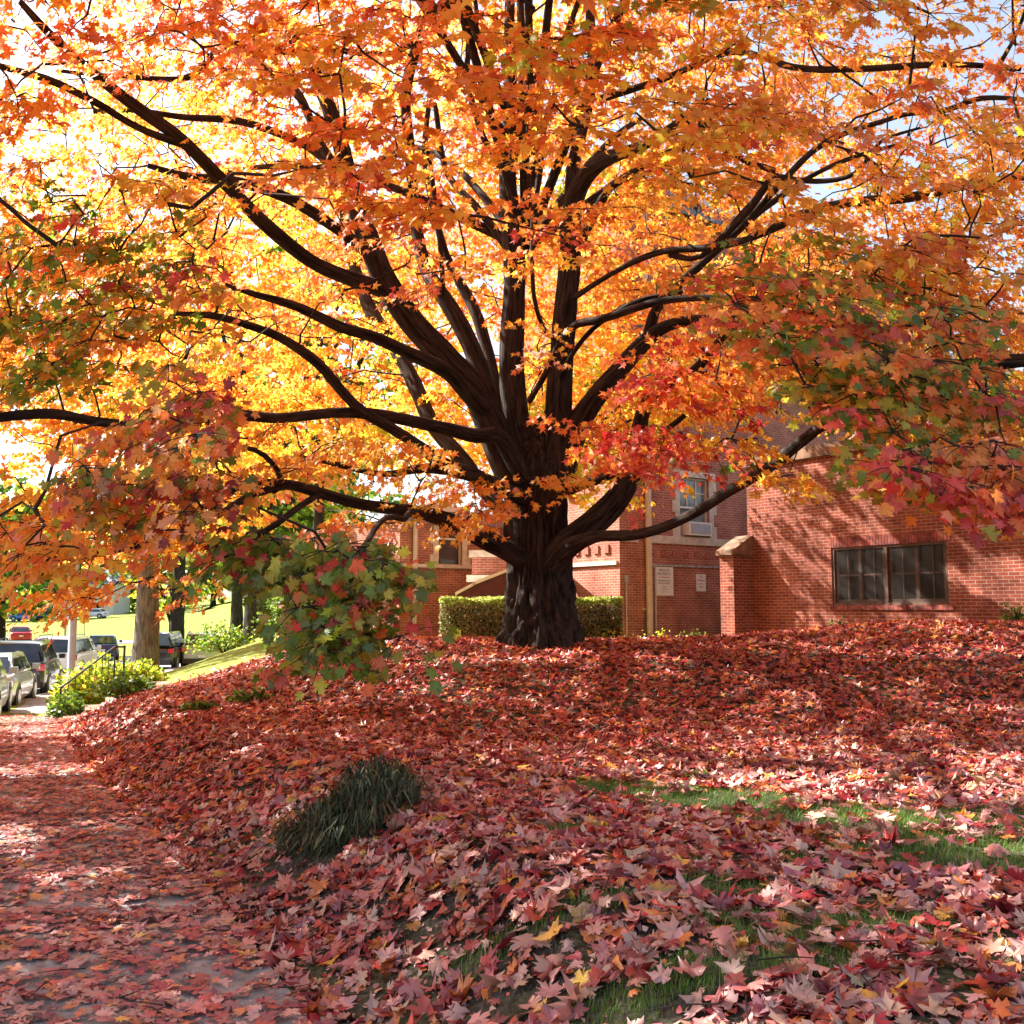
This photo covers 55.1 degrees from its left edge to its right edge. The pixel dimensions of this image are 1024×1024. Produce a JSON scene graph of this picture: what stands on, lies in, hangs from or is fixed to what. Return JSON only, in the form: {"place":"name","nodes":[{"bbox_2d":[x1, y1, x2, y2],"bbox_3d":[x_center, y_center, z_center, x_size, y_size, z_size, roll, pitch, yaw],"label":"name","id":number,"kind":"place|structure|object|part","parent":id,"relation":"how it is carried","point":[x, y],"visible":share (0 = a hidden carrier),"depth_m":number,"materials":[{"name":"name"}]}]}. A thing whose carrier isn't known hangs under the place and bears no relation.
{"place":"outdoors","nodes":[
{"label":"outdoors","id":0,"kind":"place"},
{"bbox_2d":[21,656,179,698],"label":"road","id":1,"kind":"structure","parent":0,"point":[121,661],"depth_m":50.90,"materials":[{"name":"grey asphalt"}]},
{"bbox_2d":[0,659,17,714],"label":"parked car","id":2,"kind":"object","parent":1,"relation":"on","point":[5,694],"visible":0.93,"depth_m":22.61,"materials":[{"name":"silver metal"}]},
{"bbox_3d":[-11.683,3.520,22.461,0.118,0.340,1.036,2,-6,-23],"label":"side window","id":3,"kind":"part","parent":2,"relation":"part of","materials":[{"name":"green glass"}]},
{"bbox_2d":[0,651,39,704],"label":"parked car","id":4,"kind":"object","parent":1,"relation":"on","point":[24,682],"visible":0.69,"depth_m":26.22,"materials":[{"name":"silver metal"}]},
{"bbox_3d":[-13.656,3.932,25.238,1.454,0.382,0.468,2,-6,-18],"label":"rear window","id":5,"kind":"part","parent":4,"relation":"part of","materials":[{"name":"grey glass"}]},
{"bbox_3d":[-13.120,4.053,26.050,0.118,0.340,1.389,2,-6,-18],"label":"side window","id":6,"kind":"part","parent":4,"relation":"part of","materials":[{"name":"black glass"}]},
{"bbox_3d":[-13.520,4.175,27.273,0.118,0.340,1.036,2,-6,-18],"label":"side window","id":7,"kind":"part","parent":4,"relation":"part of","materials":[{"name":"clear glass"}]},
{"bbox_2d":[0,637,65,693],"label":"parked car","id":8,"kind":"object","parent":1,"relation":"on","point":[34,651],"visible":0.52,"depth_m":30.57,"materials":[{"name":"silver paint"}]},
{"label":"rear window","id":9,"kind":"part","parent":8,"relation":"part of","materials":[{"name":"grey glass"}]},
{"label":"side window","id":10,"kind":"part","parent":8,"relation":"part of","materials":[{"name":"black glass"}]},
{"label":"side window","id":11,"kind":"part","parent":8,"relation":"part of","materials":[{"name":"black glass"}]},
{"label":"side window","id":12,"kind":"part","parent":8,"relation":"part of","materials":[{"name":"black glass"}]},
{"bbox_2d":[34,634,100,675],"bbox_3d":[-18.012,5.847,39.593,2.260,1.838,4.745,1,-6,-11],"label":"parked car","id":13,"kind":"object","parent":1,"relation":"on","point":[85,652],"visible":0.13,"depth_m":38.30,"materials":[{"name":"white paint"}]},
{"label":"rear window","id":14,"kind":"part","parent":13,"relation":"part of","materials":[{"name":"grey glass"}]},
{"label":"side window","id":15,"kind":"part","parent":13,"relation":"part of","materials":[{"name":"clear glass"}]},
{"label":"side window","id":16,"kind":"part","parent":13,"relation":"part of","materials":[{"name":"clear glass"}]},
{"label":"side window","id":17,"kind":"part","parent":13,"relation":"part of","materials":[{"name":"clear glass"}]},
{"bbox_2d":[89,638,100,651],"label":"parked car","id":18,"kind":"object","parent":1,"relation":"on","point":[93,644],"visible":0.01,"depth_m":47.36,"materials":[{"name":"white paint"}]},
{"bbox_2d":[89,634,121,659],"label":"parked car","id":19,"kind":"object","parent":1,"relation":"on","point":[107,642],"visible":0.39,"depth_m":56.09,"materials":[{"name":"blue paint"}]},
{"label":"rear window","id":20,"kind":"part","parent":19,"relation":"part of","materials":[{"name":"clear glass"}]},
{"bbox_2d":[131,631,189,667],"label":"parked car","id":21,"kind":"object","parent":1,"relation":"on","point":[170,647],"visible":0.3,"depth_m":45.01,"materials":[{"name":"black paint"}]},
{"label":"rear window","id":22,"kind":"part","parent":21,"relation":"part of","materials":[{"name":"black glass"}]},
{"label":"side window","id":23,"kind":"part","parent":21,"relation":"part of","materials":[{"name":"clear glass"}]},
{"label":"side window","id":24,"kind":"part","parent":21,"relation":"part of","materials":[{"name":"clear glass"}]},
{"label":"side window","id":25,"kind":"part","parent":21,"relation":"part of","materials":[{"name":"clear glass"}]},
{"bbox_2d":[180,630,225,665],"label":"parked car","id":26,"kind":"object","parent":1,"relation":"on","point":[190,657],"visible":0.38,"depth_m":46.78,"materials":[{"name":"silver paint"}]},
{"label":"rear window","id":27,"kind":"part","parent":26,"relation":"part of","materials":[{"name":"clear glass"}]},
{"bbox_2d":[6,601,230,621],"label":"hill lane","id":28,"kind":"structure","parent":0,"point":[186,612],"depth_m":147.71,"materials":[{"name":"grey asphalt"}]},
{"bbox_2d":[8,612,42,620],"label":"parked car","id":29,"kind":"object","parent":28,"relation":"on","point":[15,617],"visible":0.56,"depth_m":147.69,"materials":[{"name":"blue paint"}]},
{"bbox_2d":[31,608,59,619],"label":"parked car","id":30,"kind":"object","parent":28,"relation":"on","point":[39,616],"visible":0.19,"depth_m":147.63,"materials":[{"name":"blue paint"}]},
{"bbox_2d":[90,608,109,617],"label":"parked car","id":31,"kind":"object","parent":28,"relation":"on","point":[98,612],"visible":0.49,"depth_m":147.79,"materials":[{"name":"white paint"}]},
{"bbox_2d":[0,663,307,1023],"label":"sidewalk","id":32,"kind":"structure","parent":0,"point":[194,964],"depth_m":4.83,"materials":[{"name":"concrete"}]},
{"bbox_2d":[66,429,84,681],"bbox_3d":[-12.001,1.561,26.979,0.312,7.800,0.320,0,-6,0],"label":"utility pole","id":33,"kind":"object","parent":32,"relation":"on","point":[71,658],"visible":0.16,"depth_m":26.71,"materials":[{"name":"metal"}]},
{"bbox_2d":[0,699,229,959],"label":"pavement joint","id":34,"kind":"object","parent":32,"relation":"on","point":[95,857],"visible":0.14,"depth_m":6.13,"materials":[{"name":"concrete"}]},
{"bbox_2d":[0,617,1023,1023],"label":"fallen leaves","id":35,"kind":"object","parent":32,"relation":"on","point":[814,999],"depth_m":5.68,"materials":[{"name":"red plant"}]},
{"bbox_2d":[117,634,219,642],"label":"cross street","id":36,"kind":"structure","parent":0,"point":[127,641],"depth_m":91.18,"materials":[{"name":"grey asphalt"}]},
{"bbox_2d":[6,626,31,639],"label":"parked car","id":37,"kind":"object","parent":36,"relation":"on","point":[19,633],"visible":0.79,"depth_m":86.67,"materials":[{"name":"red paint"}]},
{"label":"rear window","id":38,"kind":"part","parent":37,"relation":"part of","materials":[{"name":"grey glass"}]},
{"bbox_2d":[0,597,1023,1023],"bbox_3d":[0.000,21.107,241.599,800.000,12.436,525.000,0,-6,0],"label":"ground","id":39,"kind":"structure","parent":0,"point":[120,627],"depth_m":5.48,"materials":[{"name":"green plant"}]},
{"bbox_2d":[6,547,61,596],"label":"shade tree","id":40,"kind":"object","parent":39,"relation":"on","point":[25,594],"visible":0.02,"depth_m":148.47,"materials":[{"name":"green plant"}]},
{"bbox_2d":[0,123,81,467],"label":"maple tree","id":41,"kind":"object","parent":39,"relation":"on","point":[2,153],"visible":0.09,"depth_m":17.63,"materials":[{"name":"orange plant"}]},
{"bbox_2d":[0,477,128,639],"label":"shade tree","id":42,"kind":"object","parent":39,"relation":"on","point":[4,604],"visible":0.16,"depth_m":60.59,"materials":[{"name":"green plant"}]},
{"bbox_2d":[44,692,86,718],"bbox_3d":[-8.678,3.824,19.237,0.870,0.581,0.879,5,-7,-40],"label":"leafy bush","id":43,"kind":"object","parent":39,"relation":"on","point":[61,708],"visible":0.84,"depth_m":19.09,"materials":[{"name":"green plant"}]},
{"bbox_2d":[46,661,108,712],"bbox_3d":[-9.340,3.810,21.197,1.464,1.198,1.449,0,-6,0],"label":"leafy bush","id":44,"kind":"object","parent":39,"relation":"on","point":[83,689],"visible":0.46,"depth_m":20.98,"materials":[{"name":"yellow plant"}]},
{"bbox_2d":[80,611,89,633],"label":"street sign","id":45,"kind":"object","parent":39,"relation":"on","point":[82,617],"visible":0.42,"depth_m":79.49,"materials":[{"name":"metal"}]},
{"bbox_2d":[45,569,131,614],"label":"house","id":46,"kind":"structure","parent":39,"relation":"on","point":[122,606],"depth_m":187.15,"materials":[{"name":"white paint"}]},
{"bbox_2d":[59,645,125,702],"bbox_3d":[-9.154,3.797,21.255,0.267,1.720,2.293,-1,-6,11],"label":"iron handrail","id":47,"kind":"object","parent":39,"relation":"on","point":[90,665],"visible":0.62,"depth_m":21.89,"materials":[{"name":"black metal"}]},
{"bbox_2d":[21,664,187,701],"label":"kerb","id":48,"kind":"structure","parent":39,"relation":"on","point":[25,699],"depth_m":29.51,"materials":[{"name":"concrete"}]},
{"bbox_2d":[81,651,137,696],"bbox_3d":[-9.462,3.840,22.873,1.475,1.194,1.485,4,-7,-35],"label":"leafy bush","id":49,"kind":"object","parent":39,"relation":"on","point":[100,671],"visible":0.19,"depth_m":22.86,"materials":[{"name":"yellow plant"}]},
{"bbox_2d":[63,681,169,718],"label":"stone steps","id":50,"kind":"structure","parent":39,"relation":"on","point":[87,708],"depth_m":19.16,"materials":[{"name":"beige stone"}]},
{"bbox_2d":[85,669,166,698],"bbox_3d":[-6.724,3.058,17.301,1.317,0.564,0.876,0,-6,0],"label":"leafy bush","id":51,"kind":"object","parent":39,"relation":"on","point":[133,687],"visible":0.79,"depth_m":17.14,"materials":[{"name":"green plant"}]},
{"bbox_2d":[111,657,169,683],"bbox_3d":[-9.069,3.914,23.717,1.614,0.793,1.142,0,-6,0],"label":"leafy bush","id":52,"kind":"object","parent":39,"relation":"on","point":[139,668],"visible":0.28,"depth_m":23.62,"materials":[{"name":"yellow plant"}]},
{"bbox_2d":[89,522,213,611],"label":"shade tree","id":53,"kind":"object","parent":39,"relation":"on","point":[132,602],"visible":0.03,"depth_m":197.63,"materials":[{"name":"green plant"}]},
{"bbox_2d":[0,375,320,671],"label":"maple tree","id":54,"kind":"object","parent":39,"relation":"on","point":[146,639],"visible":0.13,"depth_m":30.64,"materials":[{"name":"orange plant"}]},
{"bbox_2d":[112,552,222,631],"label":"shade tree","id":55,"kind":"object","parent":39,"relation":"on","point":[164,600],"visible":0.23,"depth_m":65.27,"materials":[{"name":"green plant"}]},
{"bbox_2d":[101,524,243,606],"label":"shade tree","id":56,"kind":"object","parent":39,"relation":"on","point":[213,602],"visible":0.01,"depth_m":167.73,"materials":[{"name":"green plant"}]},
{"bbox_2d":[82,262,282,638],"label":"shade tree","id":57,"kind":"object","parent":39,"relation":"on","point":[177,620],"visible":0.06,"depth_m":61.48,"materials":[{"name":"orange plant"}]},
{"bbox_2d":[177,694,224,711],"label":"weed clump","id":58,"kind":"object","parent":39,"relation":"on","point":[195,705],"visible":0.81,"depth_m":12.37,"materials":[{"name":"green plant"}]},
{"bbox_2d":[182,619,256,653],"bbox_3d":[-9.944,4.299,33.770,2.559,1.204,1.622,0,-6,0],"label":"leafy bush","id":59,"kind":"object","parent":39,"relation":"on","point":[237,641],"visible":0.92,"depth_m":33.55,"materials":[{"name":"green plant"}]},
{"bbox_2d":[31,104,454,644],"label":"maple tree","id":60,"kind":"object","parent":39,"relation":"on","point":[250,613],"visible":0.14,"depth_m":41.88,"materials":[{"name":"yellow plant"}]},
{"bbox_2d":[224,685,274,702],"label":"weed clump","id":61,"kind":"object","parent":39,"relation":"on","point":[255,693],"visible":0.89,"depth_m":12.80,"materials":[{"name":"green plant"}]},
{"bbox_2d":[197,501,313,632],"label":"shade tree","id":62,"kind":"object","parent":39,"relation":"on","point":[236,617],"depth_m":79.31,"materials":[{"name":"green plant"}]},
{"bbox_2d":[201,440,371,624],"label":"shade tree","id":63,"kind":"object","parent":39,"relation":"on","point":[307,518],"visible":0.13,"depth_m":55.48,"materials":[{"name":"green plant"}]},
{"bbox_2d":[251,532,362,648],"bbox_3d":[-3.837,1.539,18.958,2.155,2.286,1.992,0,-6,0],"label":"evergreen shrub","id":64,"kind":"object","parent":39,"relation":"on","point":[273,604],"visible":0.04,"depth_m":18.52,"materials":[{"name":"green plant"}]},
{"bbox_2d":[207,240,420,530],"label":"shade tree","id":65,"kind":"object","parent":39,"relation":"on","point":[318,518],"visible":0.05,"depth_m":47.96,"materials":[{"name":"yellow plant"}]},
{"bbox_2d":[231,488,416,588],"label":"shade tree","id":66,"kind":"object","parent":39,"relation":"on","point":[371,496],"visible":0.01,"depth_m":148.96,"materials":[{"name":"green plant"}]},
{"bbox_2d":[255,768,441,859],"bbox_3d":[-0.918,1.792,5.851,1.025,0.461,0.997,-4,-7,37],"label":"ornamental grass","id":67,"kind":"object","parent":39,"relation":"on","point":[362,808],"depth_m":5.73,"materials":[{"name":"green plant"}]},
{"bbox_2d":[321,752,430,793],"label":"ornamental grass","id":68,"kind":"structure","parent":39,"relation":"on","point":[378,765],"depth_m":6.38,"materials":[{"name":"green plant"}]},
{"bbox_2d":[239,827,578,1019],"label":"dry grass","id":69,"kind":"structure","parent":39,"relation":"on","point":[300,872],"depth_m":5.44,"materials":[{"name":"plant"}]},
{"bbox_2d":[455,569,506,596],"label":"stair wall","id":70,"kind":"structure","parent":39,"relation":"on","point":[495,584],"depth_m":24.53,"materials":[{"name":"brick"}]},
{"bbox_2d":[466,550,506,607],"bbox_3d":[-0.138,2.571,26.657,2.140,2.989,1.440,0,-6,0],"label":"brick porch","id":71,"kind":"object","parent":39,"relation":"on","point":[485,564],"visible":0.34,"depth_m":26.18,"materials":[{"name":"brick"}]},
{"bbox_2d":[0,0,1023,701],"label":"maple tree","id":72,"kind":"object","parent":39,"relation":"on","point":[856,384],"visible":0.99,"depth_m":9.60,"materials":[{"name":"orange plant"}]},
{"bbox_2d":[438,595,623,638],"bbox_3d":[0.416,2.533,21.951,4.103,1.356,1.251,0,-6,0],"label":"hedge","id":73,"kind":"object","parent":39,"relation":"on","point":[470,619],"visible":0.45,"depth_m":21.52,"materials":[{"name":"green leaves"},{"name":"foliage"}]},
{"bbox_2d":[464,331,719,518],"bbox_3d":[1.788,-0.380,21.252,4.795,6.929,5.377,5,-8,-44],"label":"maple tree","id":74,"kind":"object","parent":39,"relation":"on","point":[597,373],"visible":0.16,"depth_m":21.10,"materials":[{"name":"orange plant"}]},
{"bbox_2d":[276,124,939,637],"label":"brick building","id":75,"kind":"structure","parent":39,"relation":"on","point":[626,570],"depth_m":27.28,"materials":[{"name":"brick"}]},
{"bbox_2d":[438,512,460,564],"bbox_3d":[-1.859,0.787,28.552,0.804,1.562,0.100,4,-7,-35],"label":"window","id":76,"kind":"structure","parent":75,"relation":"in","point":[448,555],"depth_m":28.55,"materials":[{"name":"grey glass"}]},
{"bbox_2d":[656,567,673,595],"bbox_3d":[4.080,1.859,26.324,0.672,0.766,0.017,4,-7,-35],"label":"wall sign","id":77,"kind":"object","parent":75,"relation":"attached to","point":[664,578],"visible":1,"depth_m":26.33,"materials":[{"name":"white metal"}]},
{"bbox_2d":[680,201,699,223],"bbox_3d":[5.047,-8.572,28.213,0.900,0.659,0.100,4,-7,-35],"label":"window","id":78,"kind":"structure","parent":75,"relation":"in","point":[695,207],"depth_m":28.30,"materials":[{"name":"grey glass"}]},
{"bbox_2d":[680,477,707,537],"bbox_3d":[4.985,-0.110,27.323,1.151,1.665,0.100,4,-7,-35],"label":"window","id":79,"kind":"structure","parent":75,"relation":"in","point":[690,502],"depth_m":27.43,"materials":[{"name":"grey glass"}]},
{"bbox_2d":[680,521,711,536],"bbox_3d":[5.068,0.471,27.146,1.031,0.365,0.288,4,-7,-35],"label":"air conditioner","id":80,"kind":"object","parent":75,"relation":"attached to","point":[701,529],"visible":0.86,"depth_m":27.02,"materials":[{"name":"white paint"}]},
{"bbox_2d":[696,574,705,590],"bbox_3d":[5.220,1.957,27.116,0.365,0.471,0.017,4,-7,-35],"label":"wall sign","id":81,"kind":"object","parent":75,"relation":"attached to","point":[700,582],"visible":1,"depth_m":27.11,"materials":[{"name":"white metal"}]},
{"bbox_2d":[765,388,779,416],"bbox_3d":[7.798,-3.303,29.622,0.750,0.835,0.100,4,-7,-35],"label":"window","id":82,"kind":"structure","parent":75,"relation":"in","point":[776,412],"depth_m":29.73,"materials":[{"name":"beige paint"}]},
{"bbox_2d":[591,628,635,637],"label":"weed clump","id":83,"kind":"object","parent":39,"relation":"on","point":[613,633],"visible":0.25,"depth_m":21.34,"materials":[{"name":"green plant"}]},
{"bbox_2d":[638,628,687,636],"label":"weed clump","id":84,"kind":"object","parent":39,"relation":"on","point":[658,632],"visible":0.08,"depth_m":22.36,"materials":[{"name":"yellow plant"}]},
{"bbox_2d":[679,628,712,636],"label":"weed clump","id":85,"kind":"object","parent":39,"relation":"on","point":[692,634],"visible":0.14,"depth_m":21.98,"materials":[{"name":"green plant"}]},
{"bbox_2d":[672,768,721,779],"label":"weed clump","id":86,"kind":"object","parent":39,"relation":"on","point":[697,771],"visible":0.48,"depth_m":6.86,"materials":[{"name":"green plant"}]},
{"bbox_2d":[438,775,1023,1023],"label":"grass","id":87,"kind":"structure","parent":39,"relation":"on","point":[901,813],"depth_m":4.51,"materials":[{"name":"green plant"}]},
{"bbox_2d":[823,616,846,625],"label":"weed clump","id":88,"kind":"object","parent":39,"relation":"on","point":[839,622],"visible":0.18,"depth_m":19.86,"materials":[{"name":"green plant"}]},
{"bbox_2d":[716,415,1023,635],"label":"brick annex","id":89,"kind":"object","parent":39,"relation":"on","point":[784,565],"visible":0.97,"depth_m":20.86,"materials":[{"name":"brick"}]},
{"bbox_2d":[831,541,949,604],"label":"window","id":90,"kind":"structure","parent":89,"relation":"in","point":[907,573],"depth_m":20.01,"materials":[{"name":"black glass"}]},
{"bbox_2d":[812,325,1023,421],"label":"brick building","id":91,"kind":"structure","parent":39,"relation":"on","point":[1007,372],"depth_m":36.94,"materials":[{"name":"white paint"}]},
{"bbox_2d":[997,601,1023,621],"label":"weed clump","id":92,"kind":"object","parent":39,"relation":"on","point":[1015,617],"visible":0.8,"depth_m":16.80,"materials":[{"name":"green plant"}]},
{"bbox_2d":[0,0,1023,596],"label":"sky","id":93,"kind":"structure","parent":0,"point":[990,50],"materials":[{"name":"white"}]}
]}

